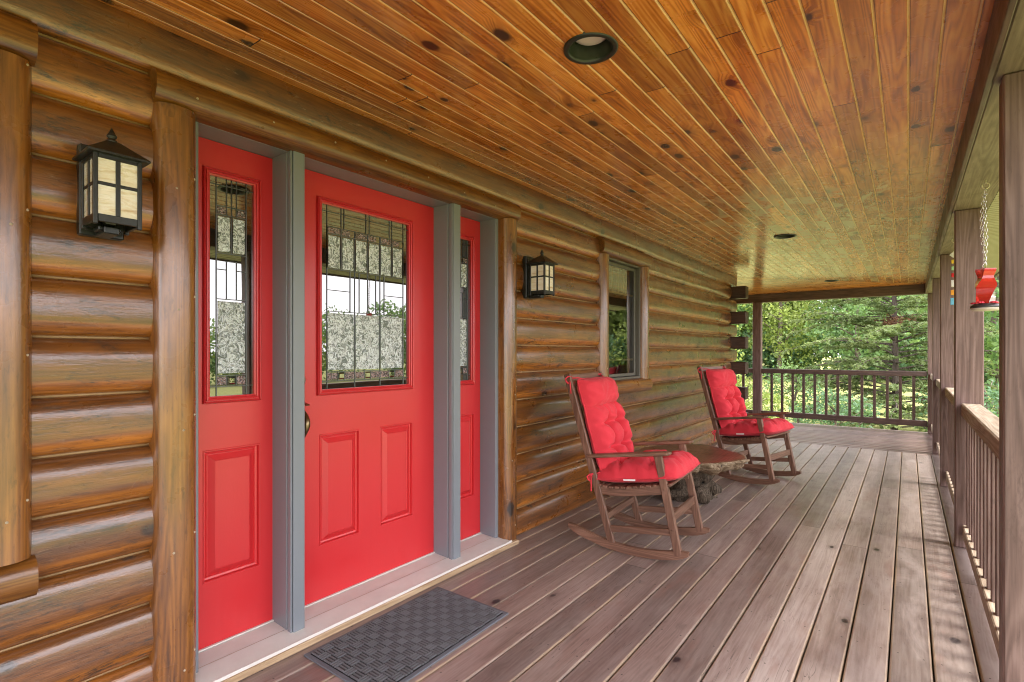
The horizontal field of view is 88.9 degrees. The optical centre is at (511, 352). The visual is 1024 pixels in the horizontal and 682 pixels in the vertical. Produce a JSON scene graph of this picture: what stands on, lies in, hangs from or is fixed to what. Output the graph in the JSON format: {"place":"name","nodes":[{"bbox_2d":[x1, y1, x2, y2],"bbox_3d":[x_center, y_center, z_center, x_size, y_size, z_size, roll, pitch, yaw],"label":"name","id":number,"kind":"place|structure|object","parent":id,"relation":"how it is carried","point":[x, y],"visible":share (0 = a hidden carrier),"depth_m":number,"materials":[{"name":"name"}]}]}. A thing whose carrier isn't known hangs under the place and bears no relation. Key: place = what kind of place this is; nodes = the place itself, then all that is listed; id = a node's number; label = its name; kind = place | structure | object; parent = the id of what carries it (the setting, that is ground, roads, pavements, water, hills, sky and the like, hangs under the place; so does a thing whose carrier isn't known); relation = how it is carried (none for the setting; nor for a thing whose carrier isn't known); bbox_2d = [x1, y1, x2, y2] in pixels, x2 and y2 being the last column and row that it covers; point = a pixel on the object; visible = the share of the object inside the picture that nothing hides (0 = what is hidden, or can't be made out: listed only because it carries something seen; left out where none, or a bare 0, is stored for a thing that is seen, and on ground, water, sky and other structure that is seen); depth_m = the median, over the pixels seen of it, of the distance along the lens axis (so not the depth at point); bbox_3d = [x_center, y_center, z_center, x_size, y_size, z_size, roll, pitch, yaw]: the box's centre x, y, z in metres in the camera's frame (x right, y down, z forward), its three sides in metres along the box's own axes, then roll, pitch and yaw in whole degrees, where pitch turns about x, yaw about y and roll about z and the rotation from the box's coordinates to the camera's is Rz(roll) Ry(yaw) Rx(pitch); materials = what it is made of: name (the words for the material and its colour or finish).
{"place":"outdoors","nodes":[
{"label":"outdoors","id":0,"kind":"place"},
{"bbox_2d":[238,422,998,681],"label":"porch deck","id":1,"kind":"structure","parent":0,"point":[842,557],"depth_m":2.70,"materials":[{"name":"brown wood"}]},
{"bbox_2d":[0,0,748,681],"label":"log house","id":2,"kind":"structure","parent":1,"relation":"on","point":[286,370],"depth_m":2.21,"materials":[{"name":"brown wood"}]},
{"bbox_2d":[0,10,38,604],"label":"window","id":3,"kind":"structure","parent":2,"relation":"in","point":[19,577],"depth_m":1.48,"materials":[{"name":"brown wood"}]},
{"bbox_2d":[72,128,150,240],"bbox_3d":[-1.244,-0.525,1.613,0.201,0.326,0.156,0,0,37],"label":"wall lantern","id":4,"kind":"object","parent":2,"relation":"attached to","point":[109,188],"depth_m":1.57,"materials":[{"name":"black metal"}]},
{"bbox_2d":[305,169,433,604],"bbox_3d":[-0.723,0.162,2.697,0.128,2.025,0.915,0,0,37],"label":"entry door","id":5,"kind":"structure","parent":2,"relation":"in","point":[369,253],"depth_m":2.69,"materials":[{"name":"red paint"}]},
{"bbox_2d":[522,250,557,298],"bbox_3d":[0.183,-0.525,3.493,0.201,0.326,0.156,0,0,37],"label":"wall lantern","id":6,"kind":"object","parent":2,"relation":"attached to","point":[539,277],"depth_m":3.46,"materials":[{"name":"black metal"}]},
{"bbox_2d":[98,0,1023,303],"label":"porch roof","id":7,"kind":"structure","parent":2,"relation":"attached to","point":[852,146],"depth_m":2.25,"materials":[{"name":"brown wood"}]},
{"bbox_2d":[563,32,617,64],"bbox_3d":[0.280,-1.114,1.857,0.194,0.081,0.194,0,0,37],"label":"recessed light","id":8,"kind":"object","parent":7,"relation":"on","point":[589,48],"visible":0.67,"depth_m":1.90,"materials":[{"name":"black metal"}]},
{"bbox_2d":[774,234,796,238],"bbox_3d":[2.541,-1.114,4.851,0.194,0.081,0.194,0,0,37],"label":"recessed light","id":9,"kind":"object","parent":7,"relation":"in","point":[783,236],"visible":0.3,"depth_m":4.89,"materials":[{"name":"black metal"}]},
{"bbox_2d":[596,237,652,394],"bbox_3d":[0.990,-0.294,4.805,0.225,1.346,1.010,0,0,37],"label":"window","id":10,"kind":"structure","parent":2,"relation":"in","point":[636,264],"depth_m":4.97,"materials":[{"name":"brown wood"}]},
{"bbox_2d":[304,587,508,681],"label":"doormat","id":11,"kind":"object","parent":1,"relation":"on","point":[410,640],"visible":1,"depth_m":2.22,"materials":[{"name":"grey rubber"}]},
{"bbox_2d":[564,371,709,559],"bbox_3d":[0.815,0.685,3.417,0.804,1.095,0.552,0,0,34],"label":"rocking chair","id":12,"kind":"object","parent":1,"relation":"on","point":[671,529],"visible":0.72,"depth_m":3.28,"materials":[{"name":"brown wood"}]},
{"bbox_2d":[565,373,699,490],"bbox_3d":[0.805,0.521,3.422,0.735,0.736,0.629,0,0,34],"label":"chair cushion","id":13,"kind":"object","parent":12,"relation":"on","point":[608,426],"visible":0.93,"depth_m":3.34,"materials":[{"name":"red fabric"}]},
{"bbox_2d":[634,444,749,503],"bbox_3d":[1.504,1.044,4.415,0.916,0.378,1.111,0,0,37],"label":"stump table","id":14,"kind":"object","parent":1,"relation":"on","point":[713,460],"visible":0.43,"depth_m":4.27,"materials":[{"name":"brown wood"}]},
{"bbox_2d":[697,365,801,484],"bbox_3d":[2.332,0.685,5.165,0.552,1.095,0.804,0,0,-41],"label":"rocking chair","id":15,"kind":"object","parent":1,"relation":"on","point":[767,468],"visible":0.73,"depth_m":5.07,"materials":[{"name":"brown wood"}]},
{"bbox_2d":[697,367,793,440],"bbox_3d":[2.323,0.521,5.173,0.629,0.736,0.735,0,0,-41],"label":"chair cushion","id":16,"kind":"object","parent":15,"relation":"on","point":[727,399],"visible":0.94,"depth_m":5.16,"materials":[{"name":"red fabric"}]},
{"bbox_2d":[753,302,761,415],"bbox_3d":[4.443,0.168,9.443,0.138,2.128,0.135,0,0,37],"label":"porch post","id":17,"kind":"object","parent":1,"relation":"on","point":[757,357],"visible":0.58,"depth_m":9.39,"materials":[{"name":"brown wood"}]},
{"bbox_2d":[742,368,752,412],"bbox_3d":[3.644,0.716,10.041,1.852,0.845,0.090,0,0,37],"label":"porch railing","id":18,"kind":"object","parent":17,"relation":"attached to","point":[743,384],"visible":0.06,"depth_m":9.56,"materials":[{"name":"brown wood"}]},
{"bbox_2d":[928,293,931,433],"bbox_3d":[6.396,0.167,7.920,0.138,2.130,0.092,0,0,37],"label":"porch post","id":19,"kind":"object","parent":1,"relation":"on","point":[929,361],"visible":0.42,"depth_m":7.91,"materials":[{"name":"brown wood"}]},
{"bbox_2d":[761,369,926,426],"bbox_3d":[5.425,0.716,8.688,2.333,0.845,0.090,0,0,37],"label":"porch railing","id":20,"kind":"object","parent":19,"relation":"attached to","point":[861,417],"visible":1,"depth_m":8.58,"materials":[{"name":"brown wood"}]},
{"bbox_2d":[932,278,939,453],"bbox_3d":[5.193,0.167,6.335,0.138,2.130,0.092,0,0,37],"label":"porch post","id":21,"kind":"object","parent":1,"relation":"on","point":[935,328],"visible":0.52,"depth_m":6.32,"materials":[{"name":"brown wood"}]},
{"bbox_2d":[940,254,953,486],"bbox_3d":[4.020,0.167,4.790,0.138,2.130,0.092,0,0,37],"label":"porch post","id":22,"kind":"object","parent":1,"relation":"on","point":[946,342],"visible":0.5,"depth_m":4.77,"materials":[{"name":"brown wood"}]},
{"bbox_2d":[936,379,939,457],"bbox_3d":[4.613,0.740,5.558,0.095,0.837,1.842,0,0,37],"label":"porch railing","id":23,"kind":"object","parent":22,"relation":"attached to","point":[938,442],"visible":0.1,"depth_m":6.03,"materials":[{"name":"brown wood"}]},
{"bbox_2d":[954,207,983,547],"bbox_3d":[2.889,0.167,3.301,0.138,2.130,0.092,0,0,37],"label":"porch post","id":24,"kind":"object","parent":1,"relation":"on","point":[968,342],"visible":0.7,"depth_m":3.28,"materials":[{"name":"brown wood"}]},
{"bbox_2d":[945,387,953,504],"bbox_3d":[3.461,0.740,4.041,0.095,0.837,1.772,0,0,37],"label":"porch railing","id":25,"kind":"object","parent":24,"relation":"attached to","point":[949,393],"visible":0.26,"depth_m":4.38,"materials":[{"name":"brown wood"}]},
{"bbox_2d":[999,70,1023,681],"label":"porch post","id":26,"kind":"object","parent":1,"relation":"on","point":[1011,377],"visible":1,"depth_m":1.67,"materials":[{"name":"brown wood"}]},
{"bbox_2d":[961,403,998,657],"bbox_3d":[2.282,0.740,2.488,0.095,0.837,1.932,0,0,37],"label":"porch railing","id":27,"kind":"object","parent":26,"relation":"attached to","point":[980,531],"visible":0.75,"depth_m":2.50,"materials":[{"name":"brown wood"}]},
{"bbox_2d":[735,311,743,361],"bbox_3d":[8.234,-0.087,23.483,3.728,4.506,4.648,0,0,-18],"label":"tree","id":28,"kind":"object","parent":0,"point":[740,359],"visible":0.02,"depth_m":22.39,"materials":[{"name":"green plant"}]},
{"bbox_2d":[738,357,993,431],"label":"lawn","id":29,"kind":"structure","parent":0,"point":[882,410],"depth_m":24.63,"materials":[{"name":"green plant"}]},
{"bbox_2d":[732,303,770,361],"bbox_3d":[15.345,-2.841,40.018,8.782,10.062,8.838,0,0,16],"label":"broadleaf tree","id":30,"kind":"object","parent":29,"relation":"on","point":[741,309],"visible":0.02,"depth_m":38.36,"materials":[{"name":"green plant"}]},
{"bbox_2d":[735,374,800,419],"bbox_3d":[6.216,1.343,13.685,2.421,1.668,2.043,0,0,42],"label":"shrub","id":31,"kind":"object","parent":29,"relation":"on","point":[766,399],"visible":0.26,"depth_m":13.50,"materials":[{"name":"green plant"}]},
{"bbox_2d":[737,300,840,377],"bbox_3d":[19.942,-3.110,38.459,8.842,10.569,9.754,0,0,31],"label":"broadleaf tree","id":32,"kind":"object","parent":29,"relation":"on","point":[777,331],"visible":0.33,"depth_m":37.86,"materials":[{"name":"green plant"}]},
{"bbox_2d":[749,356,843,424],"bbox_3d":[7.730,1.140,14.657,2.808,2.071,2.512,0,0,23],"label":"shrub","id":33,"kind":"object","parent":29,"relation":"on","point":[797,390],"visible":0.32,"depth_m":14.43,"materials":[{"name":"green plant"}]},
{"bbox_2d":[786,384,885,428],"bbox_3d":[7.392,1.420,11.886,2.237,1.525,1.878,0,0,-27],"label":"shrub","id":34,"kind":"object","parent":29,"relation":"on","point":[855,407],"visible":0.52,"depth_m":11.86,"materials":[{"name":"green plant"}]},
{"bbox_2d":[783,294,926,381],"bbox_3d":[23.059,-2.677,35.026,8.725,9.703,8.708,0,0,37],"label":"broadleaf tree","id":35,"kind":"object","parent":29,"relation":"on","point":[851,309],"visible":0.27,"depth_m":34.95,"materials":[{"name":"green plant"}]},
{"bbox_2d":[734,295,998,384],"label":"woodland","id":36,"kind":"object","parent":29,"relation":"on","point":[769,363],"visible":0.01,"depth_m":40.00,"materials":[{"name":"green plant"}]},
{"bbox_2d":[751,294,998,431],"bbox_3d":[10.365,-1.636,14.193,6.610,8.802,5.800,0,0,2],"label":"fir tree","id":37,"kind":"object","parent":29,"relation":"on","point":[873,329],"visible":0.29,"depth_m":13.81,"materials":[{"name":"green plant"}]},
{"bbox_2d":[887,276,998,414],"bbox_3d":[15.785,-1.174,16.832,6.281,6.706,5.983,0,0,39],"label":"broadleaf tree","id":38,"kind":"object","parent":29,"relation":"on","point":[991,343],"visible":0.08,"depth_m":16.48,"materials":[{"name":"green plant"}]},
{"bbox_2d":[915,373,998,430],"bbox_3d":[10.355,1.264,11.658,2.813,1.832,2.738,0,0,-4],"label":"shrub","id":39,"kind":"object","parent":29,"relation":"on","point":[992,393],"visible":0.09,"depth_m":11.51,"materials":[{"name":"green plant"}]},
{"bbox_3d":[3.445,-0.878,4.064,0.035,0.051,0.006,0,0,37],"label":"cup hook","id":40,"kind":"object","parent":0,"visible":0},
{"bbox_2d":[950,251,953,304],"bbox_3d":[3.445,-0.587,4.064,0.060,0.540,0.012,0,0,37],"label":"glass bead string","id":41,"kind":"object","parent":40,"relation":"hanging from","point":[952,282],"visible":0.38,"depth_m":4.07,"materials":[{"name":"glass"}]},
{"bbox_3d":[2.476,-0.878,2.728,0.035,0.051,0.006,0,0,37],"label":"cup hook","id":42,"kind":"object","parent":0,"visible":0},
{"bbox_2d":[970,189,998,310],"bbox_3d":[2.476,-0.540,2.728,0.126,0.645,0.126,0,0,37],"label":"hummingbird feeder","id":43,"kind":"object","parent":42,"relation":"hanging from","point":[985,285],"visible":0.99,"depth_m":2.71,"materials":[{"name":"plastic"}]}
]}

